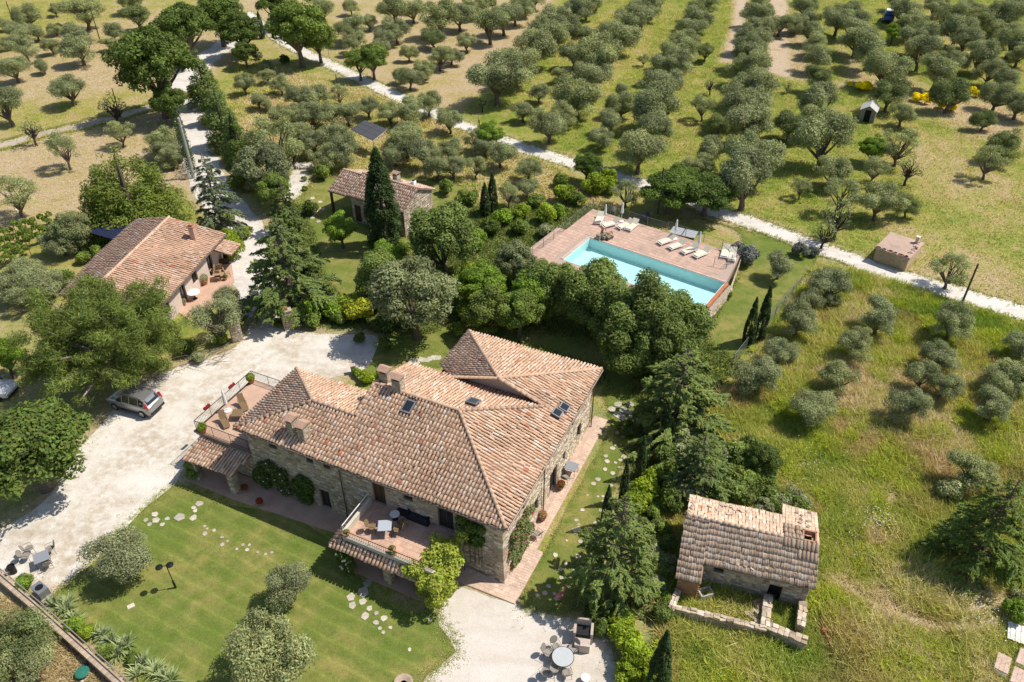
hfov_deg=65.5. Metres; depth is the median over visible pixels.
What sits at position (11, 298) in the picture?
olive tree
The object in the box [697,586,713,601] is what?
stone trough
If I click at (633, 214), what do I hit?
metal fence
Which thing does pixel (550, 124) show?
olive tree
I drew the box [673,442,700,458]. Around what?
shrub
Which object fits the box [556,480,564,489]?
flower pot
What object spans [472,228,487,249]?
shrub
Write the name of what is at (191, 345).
shrub
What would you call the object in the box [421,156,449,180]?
olive tree
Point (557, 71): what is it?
olive tree
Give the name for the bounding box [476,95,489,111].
bare tree
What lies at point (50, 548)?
garden chair
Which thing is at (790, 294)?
wire fence
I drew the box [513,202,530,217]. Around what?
shrub
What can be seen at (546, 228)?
shrub
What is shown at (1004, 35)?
olive tree
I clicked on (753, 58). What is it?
olive tree
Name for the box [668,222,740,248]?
metal fence
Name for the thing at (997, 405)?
olive tree
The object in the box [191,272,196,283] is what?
window
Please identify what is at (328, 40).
oak tree
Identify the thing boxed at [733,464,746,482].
shrub
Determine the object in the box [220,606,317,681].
olive tree
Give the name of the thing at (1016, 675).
stone box
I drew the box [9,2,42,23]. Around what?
olive tree
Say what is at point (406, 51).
olive tree
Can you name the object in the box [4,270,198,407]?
oak tree
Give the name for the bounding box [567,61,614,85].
olive tree
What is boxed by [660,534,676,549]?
shrub
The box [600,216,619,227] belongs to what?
sun lounger
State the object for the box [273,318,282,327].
shrub
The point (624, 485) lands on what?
cypress tree
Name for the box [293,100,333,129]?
olive tree
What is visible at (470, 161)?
olive tree
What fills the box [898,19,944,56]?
olive tree
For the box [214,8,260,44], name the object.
oak tree
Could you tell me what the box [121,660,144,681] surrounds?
agave plant
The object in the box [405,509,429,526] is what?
sofa
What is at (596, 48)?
olive tree
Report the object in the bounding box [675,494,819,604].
barn
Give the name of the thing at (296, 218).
cedar tree
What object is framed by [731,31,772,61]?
olive tree
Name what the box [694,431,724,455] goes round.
shrub
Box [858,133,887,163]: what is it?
leafy tree
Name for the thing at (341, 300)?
shrub
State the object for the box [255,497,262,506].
flower pot
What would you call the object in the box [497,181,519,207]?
olive tree
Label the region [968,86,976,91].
shrub
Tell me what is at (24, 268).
olive tree
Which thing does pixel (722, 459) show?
shrub
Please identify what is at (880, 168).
olive tree
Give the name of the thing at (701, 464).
cedar tree
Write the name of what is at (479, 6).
olive tree
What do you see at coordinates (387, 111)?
olive tree
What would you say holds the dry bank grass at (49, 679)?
on the ground at (458, 92)
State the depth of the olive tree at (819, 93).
106.96 m
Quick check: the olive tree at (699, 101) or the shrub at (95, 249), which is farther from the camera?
the olive tree at (699, 101)
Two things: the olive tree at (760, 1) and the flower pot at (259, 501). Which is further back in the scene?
the olive tree at (760, 1)
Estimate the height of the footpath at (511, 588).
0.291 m
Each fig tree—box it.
[572,152,603,178]
[637,167,701,214]
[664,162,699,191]
[683,171,739,217]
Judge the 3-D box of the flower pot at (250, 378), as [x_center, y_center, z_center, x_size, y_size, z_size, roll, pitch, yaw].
[-20.154,2.867,61.326,0.752,0.885,0.763,0,38,0]
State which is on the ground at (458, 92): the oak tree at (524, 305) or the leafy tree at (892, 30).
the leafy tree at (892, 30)
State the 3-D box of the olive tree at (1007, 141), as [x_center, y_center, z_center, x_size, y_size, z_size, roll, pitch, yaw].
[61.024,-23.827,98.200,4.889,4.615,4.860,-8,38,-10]
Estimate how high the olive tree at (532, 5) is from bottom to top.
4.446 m
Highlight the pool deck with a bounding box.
[531,209,740,315]
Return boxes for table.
[33,549,51,570]
[187,289,199,299]
[213,269,223,277]
[230,409,244,420]
[377,520,392,536]
[390,510,399,520]
[551,646,573,669]
[564,460,578,474]
[581,672,590,681]
[669,226,697,239]
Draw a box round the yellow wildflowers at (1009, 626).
[822,378,1023,675]
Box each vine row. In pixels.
[0,211,51,235]
[0,218,52,244]
[0,225,47,251]
[0,243,31,264]
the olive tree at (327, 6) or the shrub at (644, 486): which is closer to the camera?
the shrub at (644, 486)
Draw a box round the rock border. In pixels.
[290,161,312,169]
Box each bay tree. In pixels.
[353,246,396,295]
[406,199,480,272]
[459,283,510,326]
[522,258,576,317]
[557,256,627,328]
[576,277,636,340]
[596,301,654,376]
[615,267,683,352]
[629,304,697,377]
[668,289,716,353]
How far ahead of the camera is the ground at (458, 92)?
99.56 m
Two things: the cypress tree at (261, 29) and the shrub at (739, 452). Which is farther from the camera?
the cypress tree at (261, 29)
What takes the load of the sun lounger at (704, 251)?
on the pool deck
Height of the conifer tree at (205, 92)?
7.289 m
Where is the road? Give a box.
[247,12,1023,319]
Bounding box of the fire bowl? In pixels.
[394,673,412,681]
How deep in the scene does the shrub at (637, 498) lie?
54.37 m
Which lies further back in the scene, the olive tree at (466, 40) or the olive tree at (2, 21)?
the olive tree at (2, 21)
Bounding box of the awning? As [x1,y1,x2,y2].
[90,215,132,244]
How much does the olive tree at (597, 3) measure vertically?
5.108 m
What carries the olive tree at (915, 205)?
on the ground at (458, 92)
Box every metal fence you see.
[532,202,592,254]
[593,200,666,230]
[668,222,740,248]
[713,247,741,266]
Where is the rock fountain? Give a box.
[596,227,613,240]
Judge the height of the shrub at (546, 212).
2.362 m
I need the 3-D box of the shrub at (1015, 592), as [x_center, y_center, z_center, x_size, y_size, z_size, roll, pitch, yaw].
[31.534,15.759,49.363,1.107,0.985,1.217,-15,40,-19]
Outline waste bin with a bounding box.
[6,563,17,574]
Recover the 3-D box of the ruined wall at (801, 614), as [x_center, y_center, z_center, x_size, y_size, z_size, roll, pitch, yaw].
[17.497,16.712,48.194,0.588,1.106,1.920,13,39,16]
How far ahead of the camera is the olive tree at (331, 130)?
99.17 m
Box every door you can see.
[179,284,187,301]
[206,255,212,273]
[321,490,331,507]
[355,205,361,221]
[373,483,385,503]
[439,508,453,529]
[550,468,554,490]
[767,584,781,598]
[863,111,871,121]
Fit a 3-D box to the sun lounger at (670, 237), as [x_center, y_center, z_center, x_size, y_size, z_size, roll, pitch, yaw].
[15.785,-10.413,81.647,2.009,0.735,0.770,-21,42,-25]
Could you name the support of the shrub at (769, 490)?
on the ground at (458, 92)
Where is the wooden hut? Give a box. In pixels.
[858,100,879,122]
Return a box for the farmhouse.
[182,329,603,604]
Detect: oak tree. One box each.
[0,396,92,500]
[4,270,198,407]
[100,24,199,118]
[148,1,217,61]
[148,81,187,126]
[196,0,243,46]
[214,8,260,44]
[230,38,258,67]
[253,172,291,209]
[254,0,289,16]
[263,0,326,67]
[301,21,336,62]
[343,48,369,80]
[358,42,389,80]
[496,288,545,338]
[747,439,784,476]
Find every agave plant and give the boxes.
[43,592,68,615]
[49,593,79,619]
[57,589,80,611]
[58,607,89,622]
[80,620,103,641]
[90,622,111,641]
[95,628,122,646]
[105,638,134,657]
[107,647,125,666]
[115,628,140,650]
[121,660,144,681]
[127,647,157,674]
[139,655,166,681]
[148,663,173,681]
[157,666,184,681]
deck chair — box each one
[217,409,229,428]
[236,393,248,410]
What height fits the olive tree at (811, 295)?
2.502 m
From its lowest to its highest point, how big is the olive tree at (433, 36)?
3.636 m
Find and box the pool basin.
[563,238,724,307]
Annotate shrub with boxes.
[15,572,34,590]
[51,269,75,286]
[63,615,86,634]
[75,250,92,262]
[76,622,94,638]
[89,244,105,255]
[96,643,115,658]
[126,650,140,665]
[160,155,178,169]
[176,147,185,161]
[177,339,197,353]
[182,461,202,478]
[191,351,204,361]
[207,332,227,343]
[220,228,241,240]
[226,238,245,259]
[240,225,253,237]
[252,51,262,59]
[260,59,273,68]
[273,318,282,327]
[279,54,289,62]
[284,214,297,226]
[295,299,318,316]
[302,199,318,213]
[304,310,321,327]
[309,294,329,312]
[313,163,330,178]
[321,297,338,318]
[329,311,345,323]
[334,292,361,318]
[335,550,356,572]
[343,297,372,320]
[352,367,360,376]
[353,332,364,342]
[358,370,374,382]
[363,292,374,305]
[369,314,396,331]
[378,336,392,350]
[396,240,411,251]
[428,208,434,217]
[438,178,453,193]
[446,321,466,335]
[454,189,469,203]
[455,298,469,317]
[457,262,482,283]
[466,190,478,204]
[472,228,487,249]
[478,320,497,334]
[480,219,500,234]
[490,208,513,224]
[500,282,507,295]
[510,217,530,233]
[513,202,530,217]
[526,192,545,206]
[530,305,552,325]
[535,202,556,222]
[539,222,554,236]
[552,202,565,216]
[553,172,569,184]
[553,184,575,201]
[568,191,586,204]
[580,172,607,193]
[582,603,599,620]
[593,617,610,637]
[598,168,617,183]
[600,601,616,617]
[606,182,616,194]
[607,608,635,627]
[607,622,643,650]
[608,206,617,213]
[613,659,642,681]
[617,418,635,436]
[620,636,653,673]
[621,490,647,513]
[630,476,659,504]
[639,212,650,221]
[639,466,665,482]
[639,668,656,681]
[644,541,662,560]
[646,506,660,518]
[646,537,664,550]
[649,501,661,510]
[650,574,665,588]
[651,517,667,533]
[651,558,670,577]
[651,561,668,576]
[651,588,662,600]
[652,442,679,463]
[652,492,660,501]
[652,601,675,622]
[653,459,680,482]
[654,548,665,560]
[656,577,666,591]
[657,522,672,534]
[657,538,669,550]
[659,479,688,513]
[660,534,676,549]
[661,553,677,573]
[662,422,679,441]
[662,590,672,603]
[668,477,703,505]
[671,453,685,470]
[672,424,695,444]
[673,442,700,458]
[677,431,697,440]
[687,425,709,434]
[692,454,719,471]
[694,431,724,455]
[695,480,709,494]
[705,485,725,501]
[710,478,731,499]
[712,445,730,462]
[717,456,738,481]
[726,440,754,467]
[728,481,758,504]
[730,241,747,250]
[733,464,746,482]
[737,245,760,263]
[738,434,762,446]
[739,455,755,469]
[739,475,766,496]
[743,468,766,482]
[753,467,776,486]
[755,497,776,513]
[760,484,779,497]
[769,495,784,513]
[773,491,788,504]
[777,488,793,505]
[784,484,797,493]
[791,241,810,255]
[792,494,809,503]
[792,495,810,510]
[793,489,804,495]
[809,245,820,255]
[855,81,866,89]
[864,80,873,89]
[912,92,922,100]
[920,92,930,103]
[936,477,964,499]
[945,517,963,535]
[949,105,957,110]
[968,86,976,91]
[973,90,979,96]
[1001,596,1023,623]
[1010,588,1023,599]
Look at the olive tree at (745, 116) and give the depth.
100.10 m
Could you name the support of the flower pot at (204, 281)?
on the patio
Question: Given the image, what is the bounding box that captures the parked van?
[882,8,894,22]
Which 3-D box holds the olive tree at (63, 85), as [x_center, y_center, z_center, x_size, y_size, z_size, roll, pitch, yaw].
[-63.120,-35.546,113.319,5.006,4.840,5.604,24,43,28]
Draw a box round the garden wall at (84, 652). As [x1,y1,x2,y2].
[0,568,129,681]
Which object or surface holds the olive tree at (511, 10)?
on the ground at (458, 92)
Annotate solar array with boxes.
[351,120,387,146]
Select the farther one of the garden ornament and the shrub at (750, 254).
the shrub at (750, 254)
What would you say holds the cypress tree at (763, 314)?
on the lawn at (758, 281)
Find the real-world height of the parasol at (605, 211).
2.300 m
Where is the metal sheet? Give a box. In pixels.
[1007,621,1023,643]
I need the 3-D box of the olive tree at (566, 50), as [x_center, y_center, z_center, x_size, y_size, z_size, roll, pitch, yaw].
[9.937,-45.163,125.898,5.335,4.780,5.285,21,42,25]
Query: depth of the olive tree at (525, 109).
108.29 m
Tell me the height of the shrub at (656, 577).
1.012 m
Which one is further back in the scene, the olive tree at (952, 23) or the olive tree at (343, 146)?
the olive tree at (952, 23)
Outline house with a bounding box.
[58,215,240,334]
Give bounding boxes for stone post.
[184,172,188,179]
[349,363,355,374]
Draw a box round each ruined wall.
[668,588,766,635]
[759,593,807,650]
[794,600,807,633]
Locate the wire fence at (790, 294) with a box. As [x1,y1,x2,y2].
[732,275,802,364]
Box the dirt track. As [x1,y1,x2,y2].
[0,105,151,147]
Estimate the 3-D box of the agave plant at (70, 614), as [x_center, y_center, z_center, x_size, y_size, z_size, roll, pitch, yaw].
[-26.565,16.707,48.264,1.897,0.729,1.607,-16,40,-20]
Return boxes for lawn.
[55,484,454,681]
[300,197,639,613]
[303,177,478,296]
[361,323,635,395]
[698,217,816,354]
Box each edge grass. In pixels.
[0,41,641,681]
[51,175,820,681]
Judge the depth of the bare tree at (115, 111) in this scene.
106.91 m
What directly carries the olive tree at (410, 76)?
on the ground at (458, 92)
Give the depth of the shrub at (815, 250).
81.40 m
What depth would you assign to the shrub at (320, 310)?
73.30 m
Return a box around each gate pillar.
[226,320,243,342]
[281,305,294,330]
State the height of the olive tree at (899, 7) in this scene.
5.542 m
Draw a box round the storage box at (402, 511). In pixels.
[397,507,406,516]
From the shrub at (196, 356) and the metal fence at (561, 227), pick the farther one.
the metal fence at (561, 227)
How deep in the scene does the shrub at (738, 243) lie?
81.79 m
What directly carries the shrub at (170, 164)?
on the ground at (458, 92)
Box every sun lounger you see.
[594,210,603,223]
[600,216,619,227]
[615,217,633,230]
[624,218,638,231]
[656,233,675,245]
[666,238,686,249]
[680,242,699,254]
[692,245,710,258]
[720,243,730,259]
[728,246,737,262]
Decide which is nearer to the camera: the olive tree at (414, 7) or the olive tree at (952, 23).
the olive tree at (952, 23)
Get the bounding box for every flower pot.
[196,422,206,433]
[199,273,207,284]
[240,483,247,492]
[246,373,254,383]
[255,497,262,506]
[342,529,349,536]
[388,545,395,552]
[538,510,547,520]
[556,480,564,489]
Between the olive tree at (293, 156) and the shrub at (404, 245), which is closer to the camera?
the shrub at (404, 245)
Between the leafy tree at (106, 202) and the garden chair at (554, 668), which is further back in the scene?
the leafy tree at (106, 202)
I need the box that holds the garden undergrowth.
[268,202,740,622]
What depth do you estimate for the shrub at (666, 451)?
57.30 m
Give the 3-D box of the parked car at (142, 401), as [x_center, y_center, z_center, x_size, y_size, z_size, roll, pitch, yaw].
[-29.971,4.532,63.170,4.378,1.857,2.180,13,39,16]
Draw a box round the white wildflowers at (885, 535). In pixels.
[727,351,1023,673]
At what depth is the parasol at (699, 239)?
79.59 m
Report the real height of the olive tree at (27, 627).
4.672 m
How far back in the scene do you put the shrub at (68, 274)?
76.63 m
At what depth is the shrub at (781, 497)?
54.69 m
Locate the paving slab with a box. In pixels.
[127,603,134,608]
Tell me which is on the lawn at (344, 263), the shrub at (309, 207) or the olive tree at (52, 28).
the shrub at (309, 207)
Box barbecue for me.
[573,617,593,653]
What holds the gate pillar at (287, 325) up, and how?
on the gravel yard at (128, 460)
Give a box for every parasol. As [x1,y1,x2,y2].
[221,390,231,412]
[602,204,606,222]
[619,203,623,222]
[673,219,677,239]
[695,231,700,251]
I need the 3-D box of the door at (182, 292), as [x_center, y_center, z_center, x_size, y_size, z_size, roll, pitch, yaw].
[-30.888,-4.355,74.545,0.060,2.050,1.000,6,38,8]
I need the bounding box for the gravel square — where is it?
[283,169,310,199]
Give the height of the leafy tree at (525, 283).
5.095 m
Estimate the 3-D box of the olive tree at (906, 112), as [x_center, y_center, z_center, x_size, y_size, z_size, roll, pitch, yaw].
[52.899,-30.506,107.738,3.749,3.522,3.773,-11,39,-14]
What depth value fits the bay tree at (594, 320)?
66.76 m
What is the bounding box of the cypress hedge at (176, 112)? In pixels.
[162,73,196,175]
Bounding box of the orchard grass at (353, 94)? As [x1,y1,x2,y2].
[219,56,621,207]
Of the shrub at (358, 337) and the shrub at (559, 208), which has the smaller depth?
the shrub at (358, 337)
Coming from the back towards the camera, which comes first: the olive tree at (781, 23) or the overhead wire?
the olive tree at (781, 23)
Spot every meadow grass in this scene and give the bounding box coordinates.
[503,0,1023,302]
[647,258,1023,681]
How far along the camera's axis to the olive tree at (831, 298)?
73.78 m
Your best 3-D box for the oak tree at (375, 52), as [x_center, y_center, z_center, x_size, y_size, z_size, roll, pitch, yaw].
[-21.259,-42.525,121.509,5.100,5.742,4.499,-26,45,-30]
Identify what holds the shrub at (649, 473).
on the ground at (458, 92)
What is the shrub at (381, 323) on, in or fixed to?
on the ground at (458, 92)
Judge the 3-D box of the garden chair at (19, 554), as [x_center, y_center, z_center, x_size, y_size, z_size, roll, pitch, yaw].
[-31.677,13.914,51.676,0.710,0.980,0.557,-6,38,-8]
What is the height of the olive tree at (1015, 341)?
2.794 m
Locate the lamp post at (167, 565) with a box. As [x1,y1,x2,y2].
[155,562,176,588]
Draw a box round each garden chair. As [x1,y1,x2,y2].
[15,550,31,562]
[18,542,34,551]
[41,558,52,571]
[45,540,56,553]
[364,519,377,533]
[393,522,403,535]
[397,517,407,530]
[531,528,542,541]
[538,664,551,676]
[541,643,553,657]
[547,661,559,678]
[550,635,561,649]
[561,473,569,479]
[561,666,572,680]
[567,638,580,653]
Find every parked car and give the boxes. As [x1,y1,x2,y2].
[0,375,19,400]
[107,385,164,417]
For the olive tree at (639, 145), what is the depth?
93.87 m
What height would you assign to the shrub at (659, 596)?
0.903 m
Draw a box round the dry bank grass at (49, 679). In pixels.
[0,594,135,681]
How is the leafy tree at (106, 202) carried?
on the ground at (458, 92)
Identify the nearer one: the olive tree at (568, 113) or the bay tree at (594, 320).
the bay tree at (594, 320)
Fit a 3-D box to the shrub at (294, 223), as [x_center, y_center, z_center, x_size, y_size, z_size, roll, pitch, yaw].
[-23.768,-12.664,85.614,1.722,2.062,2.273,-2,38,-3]
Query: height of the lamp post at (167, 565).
2.310 m
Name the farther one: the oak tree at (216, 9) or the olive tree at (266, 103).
the oak tree at (216, 9)
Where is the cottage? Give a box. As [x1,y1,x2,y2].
[327,168,434,237]
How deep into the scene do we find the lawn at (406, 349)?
69.88 m
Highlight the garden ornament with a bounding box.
[556,587,565,600]
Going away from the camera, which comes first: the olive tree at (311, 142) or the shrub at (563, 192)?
the shrub at (563, 192)
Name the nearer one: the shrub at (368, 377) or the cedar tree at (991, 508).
the cedar tree at (991, 508)
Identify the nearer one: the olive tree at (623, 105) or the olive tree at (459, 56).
the olive tree at (623, 105)
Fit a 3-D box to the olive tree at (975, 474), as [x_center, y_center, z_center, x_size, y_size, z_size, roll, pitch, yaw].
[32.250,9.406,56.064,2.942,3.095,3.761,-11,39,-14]
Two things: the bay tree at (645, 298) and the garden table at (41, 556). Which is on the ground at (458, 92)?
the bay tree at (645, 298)
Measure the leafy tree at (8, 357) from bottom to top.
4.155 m
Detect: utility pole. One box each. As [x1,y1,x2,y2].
[90,8,99,39]
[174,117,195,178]
[657,167,663,213]
[962,263,978,303]
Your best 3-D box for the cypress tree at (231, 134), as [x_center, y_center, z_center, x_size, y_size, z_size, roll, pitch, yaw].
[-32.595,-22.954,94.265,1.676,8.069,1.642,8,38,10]
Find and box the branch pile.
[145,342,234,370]
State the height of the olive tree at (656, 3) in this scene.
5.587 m
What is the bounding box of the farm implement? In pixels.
[819,619,844,648]
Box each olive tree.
[0,18,9,26]
[0,36,7,49]
[0,55,31,82]
[0,86,23,126]
[0,175,39,217]
[0,256,46,288]
[0,268,22,302]
[0,604,61,681]
[0,638,57,681]
[1,20,29,35]
[2,28,40,61]
[4,279,41,310]
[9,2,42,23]
[26,268,71,297]
[28,23,44,40]
[33,58,48,73]
[36,225,78,255]
[39,37,59,54]
[43,130,81,169]
[45,23,61,35]
[46,73,86,106]
[47,3,60,16]
[53,0,106,30]
[58,33,97,65]
[59,21,88,37]
[75,524,154,584]
[98,37,117,47]
[102,21,125,38]
[103,120,135,147]
[116,0,144,6]
[116,3,150,27]
[141,124,177,154]
[151,140,182,161]
[188,297,241,344]
[212,284,243,318]
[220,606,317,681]
[233,72,257,95]
[241,115,303,158]
[250,92,263,108]
[257,68,275,81]
[259,96,271,109]
[264,560,313,613]
[267,72,289,94]
[267,103,295,124]
[278,136,304,161]
[279,122,314,142]
[283,84,308,102]
[286,101,306,120]
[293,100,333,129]
[300,129,327,157]
[301,84,330,104]
[308,143,340,168]
[311,0,334,20]
[313,123,348,153]
[322,100,346,124]
[325,130,359,168]
[327,83,351,102]
[332,12,366,39]
[334,100,363,125]
[341,0,360,13]
[342,30,367,49]
[360,96,379,118]
[363,14,378,31]
[372,38,390,58]
[373,26,395,40]
[374,0,408,22]
[376,100,400,125]
[381,15,410,43]
[381,143,408,166]
[384,120,423,158]
[388,121,403,142]
[391,68,401,82]
[392,95,421,122]
[396,66,425,89]
[398,44,419,61]
[399,130,441,168]
[400,0,424,23]
[412,58,435,79]
[417,89,441,116]
[418,0,459,30]
[420,27,445,49]
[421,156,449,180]
[426,45,455,70]
[435,107,463,133]
[437,135,462,157]
[445,46,465,64]
[445,156,465,179]
[451,2,476,31]
[456,32,476,53]
[461,126,480,151]
[462,0,489,15]
[465,48,534,105]
[465,156,486,178]
[470,137,496,157]
[471,8,510,44]
[480,0,497,8]
[485,140,518,168]
[491,4,523,35]
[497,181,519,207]
[500,0,534,26]
[500,46,542,87]
[509,101,536,122]
[512,26,559,69]
[514,157,543,179]
[516,177,540,197]
[525,12,569,52]
[526,0,535,17]
[526,83,551,102]
[526,105,568,144]
[533,0,545,10]
[541,3,580,41]
[547,99,578,125]
[549,73,605,119]
[550,67,574,81]
[556,0,595,18]
[558,40,579,67]
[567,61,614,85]
[569,21,594,41]
[572,30,625,82]
[584,0,602,20]
[587,127,614,148]
[593,19,644,48]
[598,107,621,132]
[603,90,634,119]
[610,178,639,207]
[611,4,649,35]
[615,82,628,94]
[616,128,669,174]
[624,0,655,30]
[630,79,681,121]
[636,67,685,91]
[636,110,674,138]
[637,54,649,64]
[638,0,664,20]
[649,45,694,73]
[659,37,699,63]
[666,28,701,44]
[674,18,709,34]
[681,4,716,27]
[681,151,717,173]
[685,0,718,12]
[689,94,716,121]
[695,42,714,61]
[697,134,723,157]
[705,113,729,134]
[717,147,773,211]
[718,82,774,112]
[720,66,781,98]
[723,48,772,78]
[724,98,775,137]
[724,129,787,183]
[726,354,783,395]
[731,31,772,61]
[733,21,774,44]
[739,2,776,19]
[742,15,775,34]
[750,0,770,4]
[761,336,795,363]
[766,249,794,279]
[769,13,796,36]
[770,108,807,139]
[779,297,819,337]
[783,82,792,90]
[786,388,840,426]
[787,110,860,167]
[787,341,801,362]
[788,0,819,12]
[788,177,812,198]
[790,12,802,33]
[793,15,825,38]
[796,81,840,113]
[797,286,826,309]
[798,104,835,118]
[800,7,822,22]
[801,43,833,66]
[802,30,827,53]
[804,64,833,85]
[804,265,853,294]
[812,154,853,186]
[817,358,861,394]
[821,293,842,305]
[822,2,856,36]
[824,176,861,214]
[834,10,871,30]
[835,17,877,57]
[835,325,872,363]
[840,0,865,11]
[852,27,886,71]
[856,179,910,221]
[857,293,900,335]
[861,47,914,80]
[861,155,892,183]
[866,73,913,112]
[876,127,923,167]
[882,386,934,423]
[888,102,918,126]
[889,0,922,19]
[891,7,929,39]
[893,192,922,217]
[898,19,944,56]
[902,359,941,388]
[903,34,943,71]
[917,51,958,90]
[917,338,961,370]
[922,372,966,399]
[923,0,950,16]
[925,76,972,113]
[928,251,974,289]
[929,299,975,341]
[930,0,969,24]
[937,44,972,69]
[939,12,980,45]
[945,447,1002,491]
[948,23,986,51]
[957,0,986,21]
[964,38,1002,73]
[966,2,1002,31]
[967,109,998,131]
[970,58,1010,84]
[972,144,1012,179]
[974,383,1014,423]
[976,363,1023,399]
[977,81,1017,110]
[985,128,1022,162]
[990,0,1023,22]
[990,19,1023,33]
[992,26,1023,59]
[993,66,1021,86]
[993,357,1023,392]
[1000,91,1023,119]
[1000,329,1023,360]
[1005,38,1023,67]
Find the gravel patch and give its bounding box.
[424,588,616,681]
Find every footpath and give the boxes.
[185,467,346,532]
[454,416,607,603]
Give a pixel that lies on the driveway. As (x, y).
(195, 133)
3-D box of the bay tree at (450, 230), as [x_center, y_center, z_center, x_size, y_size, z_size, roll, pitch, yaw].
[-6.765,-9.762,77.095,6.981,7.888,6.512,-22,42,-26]
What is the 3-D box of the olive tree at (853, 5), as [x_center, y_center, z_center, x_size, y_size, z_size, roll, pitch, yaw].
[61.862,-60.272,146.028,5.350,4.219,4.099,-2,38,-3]
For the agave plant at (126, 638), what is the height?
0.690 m
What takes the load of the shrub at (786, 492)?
on the ground at (458, 92)
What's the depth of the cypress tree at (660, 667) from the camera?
42.09 m
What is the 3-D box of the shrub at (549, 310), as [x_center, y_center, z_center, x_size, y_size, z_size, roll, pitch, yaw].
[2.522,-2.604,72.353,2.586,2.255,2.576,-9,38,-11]
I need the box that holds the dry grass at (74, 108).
[0,0,218,246]
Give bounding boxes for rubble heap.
[744,605,761,623]
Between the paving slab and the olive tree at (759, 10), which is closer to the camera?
the paving slab
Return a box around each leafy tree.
[0,337,26,379]
[78,144,196,250]
[321,209,358,248]
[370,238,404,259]
[452,258,506,299]
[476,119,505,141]
[508,269,554,310]
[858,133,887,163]
[886,23,900,43]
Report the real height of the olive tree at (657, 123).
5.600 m
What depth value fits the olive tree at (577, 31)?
133.10 m
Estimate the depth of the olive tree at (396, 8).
141.73 m
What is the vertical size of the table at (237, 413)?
0.490 m
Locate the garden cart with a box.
[74,666,88,681]
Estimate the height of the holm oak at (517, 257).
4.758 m
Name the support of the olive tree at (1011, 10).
on the ground at (458, 92)
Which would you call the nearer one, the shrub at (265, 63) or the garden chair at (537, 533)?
the garden chair at (537, 533)
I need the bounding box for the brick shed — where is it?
[873,232,923,270]
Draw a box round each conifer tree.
[186,49,225,110]
[196,74,232,128]
[204,84,243,155]
[220,107,248,162]
[225,122,262,192]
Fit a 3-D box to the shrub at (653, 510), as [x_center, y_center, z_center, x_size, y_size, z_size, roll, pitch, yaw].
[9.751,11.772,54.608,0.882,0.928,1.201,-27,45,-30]
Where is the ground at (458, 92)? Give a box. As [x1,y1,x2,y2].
[0,0,1023,681]
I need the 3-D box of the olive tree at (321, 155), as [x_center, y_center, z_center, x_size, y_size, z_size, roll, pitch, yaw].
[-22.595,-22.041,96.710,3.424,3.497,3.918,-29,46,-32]
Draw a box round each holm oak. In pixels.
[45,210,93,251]
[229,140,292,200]
[365,254,461,340]
[492,239,537,284]
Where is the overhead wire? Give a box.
[665,170,976,265]
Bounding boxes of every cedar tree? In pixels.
[190,152,248,239]
[238,217,342,329]
[267,179,305,239]
[561,493,664,622]
[626,347,736,461]
[661,434,739,503]
[911,478,1023,598]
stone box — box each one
[992,652,1011,677]
[1008,666,1023,681]
[1014,648,1023,667]
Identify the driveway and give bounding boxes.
[171,40,287,323]
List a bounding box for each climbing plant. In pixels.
[251,459,292,496]
[288,474,314,505]
[401,529,468,609]
[455,515,486,564]
[508,503,535,569]
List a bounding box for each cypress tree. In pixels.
[228,114,240,171]
[257,11,264,38]
[363,146,402,248]
[479,182,490,216]
[488,171,497,211]
[601,484,612,526]
[618,459,629,498]
[634,435,646,477]
[646,629,672,681]
[656,404,671,444]
[742,296,758,346]
[754,285,772,341]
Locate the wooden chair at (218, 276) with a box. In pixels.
[214,270,220,281]
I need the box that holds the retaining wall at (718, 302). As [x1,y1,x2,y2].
[708,259,740,316]
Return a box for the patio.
[179,264,233,320]
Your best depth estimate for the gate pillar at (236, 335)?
69.97 m
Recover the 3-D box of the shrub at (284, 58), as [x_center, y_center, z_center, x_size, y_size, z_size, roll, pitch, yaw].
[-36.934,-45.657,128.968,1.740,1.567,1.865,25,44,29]
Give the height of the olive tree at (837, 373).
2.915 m
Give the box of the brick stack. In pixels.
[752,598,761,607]
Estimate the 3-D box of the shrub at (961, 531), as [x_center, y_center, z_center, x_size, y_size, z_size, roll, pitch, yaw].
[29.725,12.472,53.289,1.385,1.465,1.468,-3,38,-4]
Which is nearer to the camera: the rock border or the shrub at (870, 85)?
the rock border
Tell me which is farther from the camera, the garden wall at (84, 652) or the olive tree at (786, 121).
the olive tree at (786, 121)
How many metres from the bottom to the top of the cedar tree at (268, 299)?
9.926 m
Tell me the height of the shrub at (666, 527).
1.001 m
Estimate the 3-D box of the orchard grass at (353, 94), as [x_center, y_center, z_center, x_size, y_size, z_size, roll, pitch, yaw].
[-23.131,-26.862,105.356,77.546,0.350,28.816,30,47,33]
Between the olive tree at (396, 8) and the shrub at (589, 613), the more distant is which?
the olive tree at (396, 8)
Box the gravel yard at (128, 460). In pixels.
[0,314,378,591]
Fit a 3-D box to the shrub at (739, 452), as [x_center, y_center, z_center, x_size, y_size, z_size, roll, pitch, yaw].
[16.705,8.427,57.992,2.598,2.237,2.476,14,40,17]
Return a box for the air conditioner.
[30,580,54,604]
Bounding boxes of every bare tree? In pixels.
[17,117,43,145]
[97,92,129,122]
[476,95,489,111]
[704,76,716,94]
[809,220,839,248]
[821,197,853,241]
[897,154,923,185]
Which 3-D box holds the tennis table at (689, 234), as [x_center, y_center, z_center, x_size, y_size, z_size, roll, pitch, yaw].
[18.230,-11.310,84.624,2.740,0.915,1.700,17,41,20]

